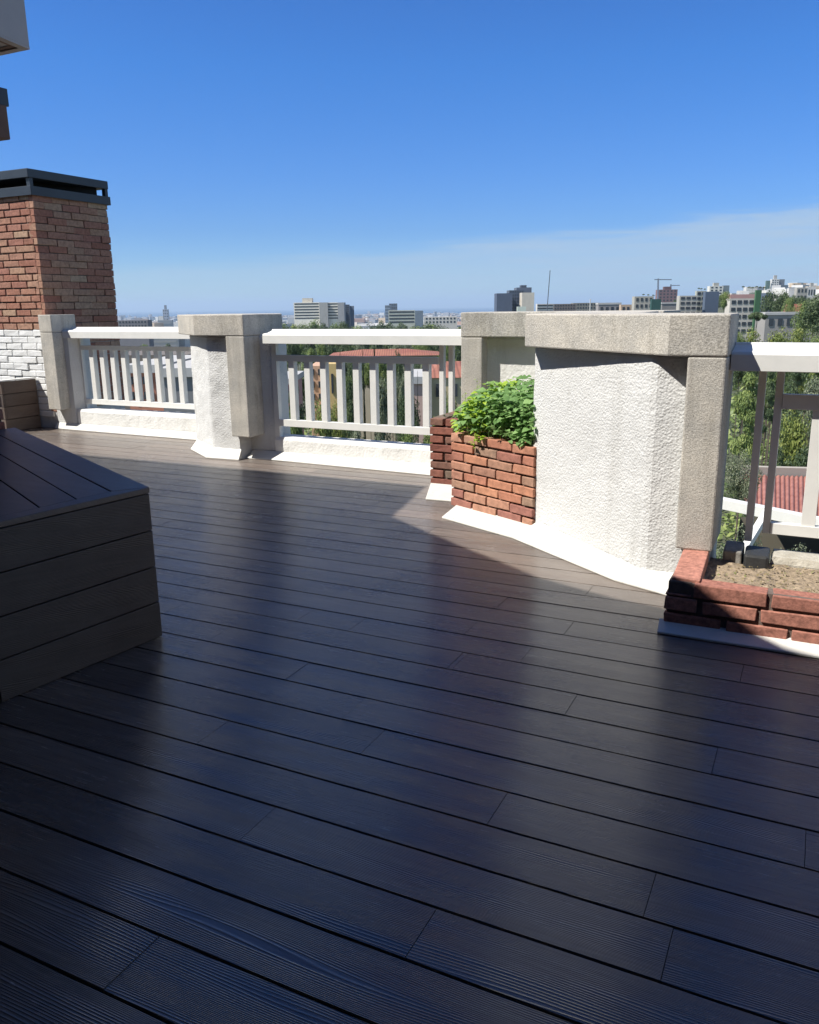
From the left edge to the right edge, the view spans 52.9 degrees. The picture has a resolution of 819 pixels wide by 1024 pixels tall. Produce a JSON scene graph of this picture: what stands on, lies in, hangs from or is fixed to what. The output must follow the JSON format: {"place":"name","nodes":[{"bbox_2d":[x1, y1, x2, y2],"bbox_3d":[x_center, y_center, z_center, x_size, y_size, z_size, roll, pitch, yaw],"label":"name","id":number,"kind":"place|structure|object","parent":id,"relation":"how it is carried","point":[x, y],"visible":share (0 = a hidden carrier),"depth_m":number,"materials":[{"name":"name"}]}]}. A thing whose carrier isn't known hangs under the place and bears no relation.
{"place":"outdoors","nodes":[
{"label":"outdoors","id":0,"kind":"place"},
{"bbox_2d":[117,306,535,317],"bbox_3d":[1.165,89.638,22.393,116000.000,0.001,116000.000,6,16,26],"label":"sea","id":1,"kind":"structure","parent":0,"point":[357,311],"depth_m":23032.28,"materials":[{"name":"blue liquid"}]},
{"bbox_2d":[0,0,818,310],"label":"sky","id":2,"kind":"structure","parent":0,"point":[250,154],"materials":[{"name":"blue"}]},
{"bbox_2d":[287,292,818,556],"bbox_3d":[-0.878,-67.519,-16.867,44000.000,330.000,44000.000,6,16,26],"label":"ground","id":3,"kind":"structure","parent":0,"point":[729,454],"depth_m":85.80,"materials":[{"name":"plant"}]},
{"bbox_2d":[118,320,153,345],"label":"apartment building","id":4,"kind":"structure","parent":3,"relation":"on","point":[134,323],"depth_m":508.78,"materials":[{"name":"grey concrete"}]},
{"bbox_2d":[121,351,190,408],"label":"apartment building","id":5,"kind":"structure","parent":3,"relation":"on","point":[152,357],"depth_m":74.82,"materials":[{"name":"white concrete"}]},
{"bbox_2d":[130,355,190,410],"bbox_3d":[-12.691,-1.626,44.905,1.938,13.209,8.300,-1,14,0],"label":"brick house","id":6,"kind":"structure","parent":3,"relation":"on","point":[187,357],"depth_m":39.74,"materials":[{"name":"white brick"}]},
{"bbox_2d":[154,339,179,346],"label":"city building","id":7,"kind":"structure","parent":3,"relation":"on","point":[164,342],"depth_m":893.85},
{"bbox_2d":[163,360,194,412],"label":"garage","id":8,"kind":"structure","parent":3,"relation":"on","point":[189,381],"depth_m":35.76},
{"bbox_2d":[117,311,460,322],"bbox_3d":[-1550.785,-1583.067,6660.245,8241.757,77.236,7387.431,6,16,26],"label":"city","id":9,"kind":"object","parent":3,"relation":"on","point":[123,317],"visible":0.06,"depth_m":5321.39},
{"bbox_2d":[118,313,460,326],"bbox_3d":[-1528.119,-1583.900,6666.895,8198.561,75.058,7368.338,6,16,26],"label":"city","id":10,"kind":"object","parent":3,"relation":"on","point":[289,320],"visible":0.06,"depth_m":4461.10},
{"bbox_2d":[125,313,460,322],"bbox_3d":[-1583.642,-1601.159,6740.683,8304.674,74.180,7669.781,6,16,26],"label":"city","id":11,"kind":"object","parent":3,"relation":"on","point":[135,318],"visible":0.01,"depth_m":5139.97},
{"bbox_2d":[286,344,302,367],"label":"tree","id":12,"kind":"object","parent":3,"relation":"on","point":[292,349],"visible":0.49,"depth_m":104.67,"materials":[{"name":"green plant"}]},
{"bbox_2d":[287,371,303,433],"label":"cottage","id":13,"kind":"structure","parent":3,"relation":"on","point":[300,374],"depth_m":54.60,"materials":[{"name":"white glass"}]},
{"bbox_2d":[288,386,304,428],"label":"tree","id":14,"kind":"object","parent":3,"relation":"on","point":[301,408],"visible":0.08,"depth_m":33.96,"materials":[{"name":"green plant"}]},
{"bbox_2d":[289,406,303,434],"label":"tree","id":15,"kind":"object","parent":3,"relation":"on","point":[296,430],"visible":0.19,"depth_m":20.05,"materials":[{"name":"green plant"}]},
{"bbox_2d":[294,298,320,328],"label":"apartment building","id":16,"kind":"structure","parent":3,"relation":"on","point":[306,311],"depth_m":680.33,"materials":[{"name":"white concrete"}]},
{"bbox_2d":[302,323,318,354],"bbox_3d":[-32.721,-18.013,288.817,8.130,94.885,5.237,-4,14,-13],"label":"tree","id":17,"kind":"object","parent":3,"relation":"on","point":[305,346],"visible":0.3,"depth_m":278.23,"materials":[{"name":"green plant"}]},
{"bbox_2d":[312,362,325,435],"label":"peach house","id":18,"kind":"structure","parent":3,"relation":"on","point":[316,381],"depth_m":67.55,"materials":[{"name":"orange glass"}]},
{"bbox_2d":[312,399,331,436],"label":"tree","id":19,"kind":"object","parent":3,"relation":"on","point":[324,432],"visible":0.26,"depth_m":21.02,"materials":[{"name":"green plant"}]},
{"bbox_2d":[319,302,328,327],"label":"apartment building","id":20,"kind":"structure","parent":3,"relation":"on","point":[323,311],"depth_m":677.35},
{"bbox_2d":[328,302,338,326],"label":"apartment building","id":21,"kind":"structure","parent":3,"relation":"on","point":[333,311],"depth_m":680.96,"materials":[{"name":"grey glass"}]},
{"bbox_2d":[327,362,347,437],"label":"ochre house","id":22,"kind":"structure","parent":3,"relation":"on","point":[332,382],"depth_m":65.53,"materials":[{"name":"beige glass"}]},
{"bbox_2d":[330,400,345,437],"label":"tree","id":23,"kind":"object","parent":3,"relation":"on","point":[338,433],"visible":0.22,"depth_m":22.05,"materials":[{"name":"green plant"}]},
{"bbox_2d":[338,302,345,324],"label":"apartment building","id":24,"kind":"structure","parent":3,"relation":"on","point":[342,311],"depth_m":678.76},
{"bbox_2d":[342,372,353,437],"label":"tree","id":25,"kind":"object","parent":3,"relation":"on","point":[350,409],"visible":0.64,"depth_m":39.78,"materials":[{"name":"green plant"}]},
{"bbox_2d":[350,306,354,328],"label":"apartment building","id":26,"kind":"structure","parent":3,"relation":"on","point":[352,323],"depth_m":702.52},
{"bbox_2d":[362,349,365,438],"bbox_3d":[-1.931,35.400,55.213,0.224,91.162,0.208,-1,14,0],"label":"tree","id":27,"kind":"object","parent":3,"relation":"on","point":[364,417],"visible":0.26,"depth_m":44.82,"materials":[{"name":"green plant"}]},
{"bbox_2d":[362,363,370,421],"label":"tree","id":28,"kind":"object","parent":3,"relation":"on","point":[367,371],"visible":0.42,"depth_m":67.76,"materials":[{"name":"green plant"}]},
{"bbox_2d":[364,322,382,348],"bbox_3d":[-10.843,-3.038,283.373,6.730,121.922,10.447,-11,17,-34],"label":"tree","id":29,"kind":"object","parent":3,"relation":"on","point":[376,346],"visible":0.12,"depth_m":268.55,"materials":[{"name":"green plant"}]},
{"bbox_2d":[374,376,390,440],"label":"tree","id":30,"kind":"object","parent":3,"relation":"on","point":[383,405],"visible":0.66,"depth_m":35.84,"materials":[{"name":"green plant"}]},
{"bbox_2d":[379,363,386,382],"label":"tree","id":31,"kind":"object","parent":3,"relation":"on","point":[382,370],"visible":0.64,"depth_m":74.53,"materials":[{"name":"green plant"}]},
{"bbox_2d":[329,349,438,441],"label":"tiled house","id":32,"kind":"structure","parent":3,"relation":"on","point":[403,353],"depth_m":91.91,"materials":[{"name":"red tile"}]},
{"bbox_2d":[393,372,404,440],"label":"tree","id":33,"kind":"object","parent":3,"relation":"on","point":[402,388],"visible":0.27,"depth_m":37.71,"materials":[{"name":"green plant"}]},
{"bbox_2d":[395,350,403,418],"bbox_3d":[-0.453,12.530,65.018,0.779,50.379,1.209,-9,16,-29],"label":"tree","id":34,"kind":"object","parent":3,"relation":"on","point":[399,367],"visible":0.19,"depth_m":59.20,"materials":[{"name":"green plant"}]},
{"bbox_2d":[388,310,414,328],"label":"apartment building","id":35,"kind":"structure","parent":3,"relation":"on","point":[405,317],"depth_m":603.40,"materials":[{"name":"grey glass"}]},
{"bbox_2d":[396,391,420,441],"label":"tree","id":36,"kind":"object","parent":3,"relation":"on","point":[402,410],"visible":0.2,"depth_m":33.05,"materials":[{"name":"green plant"}]},
{"bbox_2d":[401,433,420,442],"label":"tree","id":37,"kind":"object","parent":3,"relation":"on","point":[409,438],"visible":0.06,"depth_m":19.09,"materials":[{"name":"green plant"}]},
{"bbox_2d":[413,369,424,442],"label":"cottage","id":38,"kind":"structure","parent":3,"relation":"on","point":[419,384],"depth_m":41.90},
{"bbox_2d":[415,311,422,327],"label":"apartment building","id":39,"kind":"structure","parent":3,"relation":"on","point":[419,318],"depth_m":598.74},
{"bbox_2d":[424,316,456,328],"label":"apartment building","id":40,"kind":"structure","parent":3,"relation":"on","point":[449,322],"depth_m":545.71,"materials":[{"name":"white concrete"}]},
{"bbox_2d":[432,361,460,425],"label":"tiled house","id":41,"kind":"structure","parent":3,"relation":"on","point":[435,390],"depth_m":43.86,"materials":[{"name":"grey glass"}]},
{"bbox_2d":[494,293,512,311],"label":"apartment building","id":42,"kind":"structure","parent":3,"relation":"on","point":[502,302],"depth_m":543.17,"materials":[{"name":"glass"}]},
{"bbox_2d":[507,290,523,311],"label":"apartment building","id":43,"kind":"structure","parent":3,"relation":"on","point":[515,299],"depth_m":556.79,"materials":[{"name":"grey glass"}]},
{"bbox_2d":[519,293,533,310],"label":"apartment building","id":44,"kind":"structure","parent":3,"relation":"on","point":[527,300],"depth_m":538.08,"materials":[{"name":"concrete"}]},
{"bbox_2d":[536,304,552,310],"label":"apartment building","id":45,"kind":"structure","parent":3,"relation":"on","point":[541,307],"depth_m":330.11,"materials":[{"name":"white glass"}]},
{"bbox_2d":[304,382,809,557],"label":"undergrowth","id":46,"kind":"object","parent":3,"relation":"on","point":[728,527],"depth_m":80.12,"materials":[{"name":"green plant"}]},
{"bbox_2d":[553,304,575,310],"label":"apartment building","id":47,"kind":"structure","parent":3,"relation":"on","point":[564,307],"depth_m":368.98,"materials":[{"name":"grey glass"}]},
{"bbox_2d":[596,302,621,310],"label":"apartment building","id":48,"kind":"structure","parent":3,"relation":"on","point":[607,306],"depth_m":291.27,"materials":[{"name":"white concrete"}]},
{"bbox_2d":[632,296,653,309],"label":"apartment building","id":49,"kind":"structure","parent":3,"relation":"on","point":[640,302],"depth_m":252.24,"materials":[{"name":"white concrete"}]},
{"bbox_2d":[650,299,660,309],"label":"apartment building","id":50,"kind":"structure","parent":3,"relation":"on","point":[655,304],"depth_m":232.99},
{"bbox_2d":[655,287,677,301],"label":"apartment building","id":51,"kind":"structure","parent":3,"relation":"on","point":[667,294],"depth_m":871.27,"materials":[{"name":"pink concrete"}]},
{"bbox_2d":[661,302,676,309],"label":"apartment building","id":52,"kind":"structure","parent":3,"relation":"on","point":[668,305],"depth_m":262.19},
{"bbox_2d":[676,296,696,312],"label":"apartment building","id":53,"kind":"structure","parent":3,"relation":"on","point":[686,304],"depth_m":242.72,"materials":[{"name":"white concrete"}]},
{"bbox_2d":[695,291,705,312],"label":"apartment building","id":54,"kind":"structure","parent":3,"relation":"on","point":[699,294],"depth_m":248.25,"materials":[{"name":"white concrete"}]},
{"bbox_2d":[702,291,718,312],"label":"apartment building","id":55,"kind":"structure","parent":3,"relation":"on","point":[710,302],"depth_m":244.58,"materials":[{"name":"glass"}]},
{"bbox_2d":[707,283,722,294],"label":"apartment building","id":56,"kind":"structure","parent":3,"relation":"on","point":[715,287],"depth_m":773.37,"materials":[{"name":"white concrete"}]},
{"bbox_2d":[719,291,730,307],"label":"tree","id":57,"kind":"object","parent":3,"relation":"on","point":[724,296],"visible":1,"depth_m":203.34,"materials":[{"name":"green plant"}]},
{"bbox_2d":[724,298,753,339],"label":"apartment building","id":58,"kind":"structure","parent":3,"relation":"on","point":[743,307],"depth_m":223.74,"materials":[{"name":"white concrete"}]},
{"bbox_2d":[730,371,749,480],"bbox_3d":[25.418,-0.789,65.463,1.687,23.385,1.853,-8,16,-27],"label":"tree","id":59,"kind":"object","parent":3,"relation":"on","point":[738,376],"visible":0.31,"depth_m":63.01,"materials":[{"name":"green plant"}]},
{"bbox_2d":[728,294,754,298],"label":"apartment building","id":60,"kind":"structure","parent":3,"relation":"on","point":[732,296],"depth_m":228.59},
{"bbox_2d":[716,523,769,561],"bbox_3d":[3.974,5.701,10.709,0.852,11.465,0.794,1,14,6],"label":"tree","id":61,"kind":"object","parent":3,"relation":"on","point":[720,549],"visible":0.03,"depth_m":9.44,"materials":[{"name":"green plant"}]},
{"bbox_2d":[724,448,763,540],"bbox_3d":[5.215,2.882,13.605,0.591,7.962,0.552,7,16,29],"label":"tree","id":62,"kind":"object","parent":3,"relation":"on","point":[740,486],"visible":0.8,"depth_m":12.75,"materials":[{"name":"green plant"}]},
{"bbox_2d":[729,372,763,535],"bbox_3d":[12.571,8.907,33.059,1.119,28.832,1.166,-4,14,-14],"label":"tree","id":63,"kind":"object","parent":3,"relation":"on","point":[745,406],"visible":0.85,"depth_m":29.85,"materials":[{"name":"green plant"}]},
{"bbox_2d":[739,326,762,459],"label":"tree","id":64,"kind":"object","parent":3,"relation":"on","point":[752,337],"visible":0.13,"depth_m":68.29,"materials":[{"name":"green plant"}]},
{"bbox_2d":[751,290,761,341],"bbox_3d":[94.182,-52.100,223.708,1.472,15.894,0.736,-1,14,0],"label":"apartment building","id":65,"kind":"structure","parent":3,"relation":"on","point":[757,298],"depth_m":222.36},
{"bbox_2d":[748,312,767,334],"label":"tree","id":66,"kind":"object","parent":3,"relation":"on","point":[757,316],"visible":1,"depth_m":116.38,"materials":[{"name":"green plant"}]},
{"bbox_2d":[762,372,776,465],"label":"tree","id":67,"kind":"object","parent":3,"relation":"on","point":[769,397],"visible":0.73,"depth_m":33.72,"materials":[{"name":"green plant"}]},
{"bbox_2d":[722,497,818,553],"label":"pergola frame","id":68,"kind":"object","parent":3,"relation":"on","point":[778,514],"visible":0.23,"depth_m":8.67,"materials":[{"name":"grey paint"}]},
{"bbox_2d":[759,288,781,311],"bbox_3d":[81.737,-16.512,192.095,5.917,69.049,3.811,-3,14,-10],"label":"tree","id":69,"kind":"object","parent":3,"relation":"on","point":[766,304],"visible":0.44,"depth_m":183.74,"materials":[{"name":"green plant"}]},
{"bbox_2d":[754,445,794,516],"bbox_3d":[13.315,11.427,32.786,1.336,28.563,1.468,3,15,16],"label":"tree","id":70,"kind":"object","parent":3,"relation":"on","point":[781,462],"visible":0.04,"depth_m":29.20,"materials":[{"name":"green plant"}]},
{"bbox_2d":[764,373,785,465],"bbox_3d":[20.837,0.778,49.022,1.384,18.546,1.182,-5,15,-17],"label":"tree","id":71,"kind":"object","parent":3,"relation":"on","point":[773,380],"visible":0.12,"depth_m":46.86,"materials":[{"name":"green plant"}]},
{"bbox_2d":[765,325,788,465],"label":"tree","id":72,"kind":"object","parent":3,"relation":"on","point":[776,337],"visible":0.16,"depth_m":66.74,"materials":[{"name":"green plant"}]},
{"bbox_2d":[738,465,818,562],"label":"tiled outbuilding","id":73,"kind":"structure","parent":3,"relation":"on","point":[789,488],"depth_m":25.72,"materials":[{"name":"red tile"}]},
{"bbox_2d":[770,289,789,311],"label":"tree","id":74,"kind":"object","parent":3,"relation":"on","point":[781,300],"visible":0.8,"depth_m":164.50,"materials":[{"name":"green plant"}]},
{"bbox_2d":[754,312,811,389],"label":"villa","id":75,"kind":"object","parent":3,"relation":"on","point":[773,321],"visible":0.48,"depth_m":127.03,"materials":[{"name":"white concrete"}]},
{"bbox_2d":[770,379,800,453],"bbox_3d":[18.597,8.712,43.329,1.326,31.178,1.486,-1,14,-2],"label":"tree","id":76,"kind":"object","parent":3,"relation":"on","point":[793,390],"visible":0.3,"depth_m":39.78,"materials":[{"name":"green plant"}]},
{"bbox_2d":[784,297,795,311],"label":"tree","id":77,"kind":"object","parent":3,"relation":"on","point":[789,307],"visible":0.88,"depth_m":127.66,"materials":[{"name":"green plant"}]},
{"bbox_2d":[778,409,810,466],"bbox_3d":[14.340,10.061,33.462,1.356,28.892,1.585,10,18,37],"label":"tree","id":78,"kind":"object","parent":3,"relation":"on","point":[795,435],"visible":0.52,"depth_m":30.03,"materials":[{"name":"green plant"}]},
{"bbox_2d":[786,372,809,391],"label":"tree","id":79,"kind":"object","parent":3,"relation":"on","point":[799,377],"visible":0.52,"depth_m":44.62,"materials":[{"name":"green plant"}]},
{"bbox_2d":[789,327,810,386],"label":"tree","id":80,"kind":"object","parent":3,"relation":"on","point":[798,333],"visible":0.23,"depth_m":62.55,"materials":[{"name":"green plant"}]},
{"bbox_2d":[793,444,808,466],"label":"tree","id":81,"kind":"object","parent":3,"relation":"on","point":[803,457],"visible":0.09,"depth_m":27.28,"materials":[{"name":"green plant"}]},
{"bbox_2d":[794,287,807,297],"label":"hillside house","id":82,"kind":"structure","parent":3,"relation":"on","point":[801,291],"depth_m":406.45,"materials":[{"name":"white concrete"}]},
{"bbox_2d":[790,299,815,388],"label":"tree","id":83,"kind":"object","parent":3,"relation":"on","point":[802,308],"visible":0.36,"depth_m":92.46,"materials":[{"name":"green plant"}]},
{"bbox_2d":[797,293,818,433],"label":"tree","id":84,"kind":"object","parent":3,"relation":"on","point":[811,313],"visible":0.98,"depth_m":77.58,"materials":[{"name":"green plant"}]},
{"bbox_2d":[798,376,818,446],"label":"tree","id":85,"kind":"object","parent":3,"relation":"on","point":[814,386],"visible":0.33,"depth_m":37.91,"materials":[{"name":"green plant"}]},
{"bbox_2d":[803,336,818,447],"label":"tree","id":86,"kind":"object","parent":3,"relation":"on","point":[811,375],"visible":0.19,"depth_m":55.33,"materials":[{"name":"green plant"}]},
{"bbox_2d":[807,283,815,298],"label":"hillside house","id":87,"kind":"structure","parent":3,"relation":"on","point":[811,291],"depth_m":425.68,"materials":[{"name":"white concrete"}]},
{"bbox_2d":[571,303,595,310],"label":"apartment building","id":88,"kind":"structure","parent":0,"point":[582,306],"depth_m":407.75,"materials":[{"name":"grey concrete"}]},
{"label":"deck base","id":89,"kind":"structure","parent":0,"visible":0},
{"bbox_2d":[0,427,818,1023],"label":"deck","id":90,"kind":"structure","parent":89,"relation":"on","point":[336,745],"depth_m":2.45,"materials":[{"name":"wood"}]},
{"bbox_2d":[0,0,29,429],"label":"penthouse","id":91,"kind":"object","parent":90,"relation":"on","point":[13,32],"visible":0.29,"depth_m":4.94,"materials":[{"name":"brick"}]},
{"bbox_2d":[0,377,40,429],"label":"planter box","id":92,"kind":"object","parent":90,"relation":"on","point":[20,404],"visible":0.94,"depth_m":9.94,"materials":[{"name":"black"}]},
{"bbox_2d":[0,168,124,427],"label":"chimney","id":93,"kind":"object","parent":90,"relation":"on","point":[55,251],"visible":0.79,"depth_m":10.01,"materials":[{"name":"brick"}]},
{"bbox_2d":[38,314,96,423],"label":"parapet pillar","id":94,"kind":"structure","parent":90,"relation":"on","point":[63,376],"depth_m":9.82,"materials":[{"name":"white paint"}]},
{"bbox_2d":[0,428,161,701],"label":"storage bench","id":95,"kind":"object","parent":90,"relation":"on","point":[78,584],"visible":1,"depth_m":3.29,"materials":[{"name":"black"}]},
{"bbox_2d":[55,407,196,439],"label":"curb wall","id":96,"kind":"structure","parent":90,"relation":"on","point":[170,424],"depth_m":9.53,"materials":[{"name":"beige paint"}]},
{"bbox_2d":[62,327,194,409],"bbox_3d":[-3.036,-1.623,9.435,2.299,0.972,0.200,6,16,26],"label":"railing","id":97,"kind":"object","parent":96,"relation":"on","point":[80,333],"visible":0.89,"depth_m":9.52,"materials":[{"name":"grey paint"}]},
{"bbox_2d":[177,313,290,460],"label":"parapet pillar","id":98,"kind":"structure","parent":90,"relation":"on","point":[231,365],"depth_m":7.78,"materials":[{"name":"white paint"}]},
{"bbox_2d":[247,434,432,475],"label":"curb wall","id":99,"kind":"structure","parent":90,"relation":"on","point":[399,457],"depth_m":7.46,"materials":[{"name":"beige paint"}]},
{"bbox_2d":[262,329,461,437],"bbox_3d":[-0.391,-1.096,7.271,2.015,1.012,0.200,6,16,26],"label":"railing","id":100,"kind":"object","parent":99,"relation":"on","point":[441,338],"visible":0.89,"depth_m":7.27,"materials":[{"name":"grey paint"}]},
{"bbox_2d":[426,411,536,537],"bbox_3d":[0.574,-0.338,5.936,1.188,0.564,1.753,6,16,26],"label":"brick planter","id":101,"kind":"object","parent":90,"relation":"on","point":[487,484],"visible":0.77,"depth_m":5.49,"materials":[{"name":"brick"}]},
{"bbox_2d":[451,374,536,447],"bbox_3d":[0.715,-0.706,5.694,1.198,0.452,0.856,18,23,52],"label":"leafy plant","id":102,"kind":"object","parent":101,"relation":"in","point":[504,408],"visible":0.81,"depth_m":5.42,"materials":[{"name":"green plant"}]},
{"bbox_2d":[461,310,680,417],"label":"parapet pillar","id":103,"kind":"structure","parent":90,"relation":"on","point":[494,348],"depth_m":6.50,"materials":[{"name":"beige paint"}]},
{"bbox_2d":[513,311,738,594],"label":"parapet pillar","id":104,"kind":"structure","parent":90,"relation":"on","point":[631,420],"depth_m":4.19,"materials":[{"name":"white paint"}]},
{"bbox_2d":[657,549,818,658],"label":"brick planter","id":105,"kind":"object","parent":90,"relation":"on","point":[701,603],"visible":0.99,"depth_m":3.51,"materials":[{"name":"red brick"}]},
{"bbox_2d":[722,540,744,563],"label":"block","id":106,"kind":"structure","parent":105,"relation":"on","point":[733,551],"depth_m":4.03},
{"bbox_2d":[743,545,769,568],"bbox_3d":[1.699,0.238,4.030,0.115,0.106,0.204,6,16,26],"label":"rubber block","id":107,"kind":"object","parent":105,"relation":"on","point":[756,556],"depth_m":3.95,"materials":[{"name":"rubber"}]},
{"bbox_2d":[730,342,818,540],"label":"railing","id":108,"kind":"object","parent":107,"relation":"on","point":[779,358],"visible":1,"depth_m":3.92,"materials":[{"name":"grey paint"}]},
{"bbox_2d":[711,558,818,591],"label":"dry weeds","id":109,"kind":"object","parent":105,"relation":"on","point":[768,574],"visible":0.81,"depth_m":3.79,"materials":[{"name":"plant"}]},
{"bbox_2d":[770,548,818,569],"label":"curb wall","id":110,"kind":"structure","parent":90,"relation":"on","point":[800,559],"depth_m":3.98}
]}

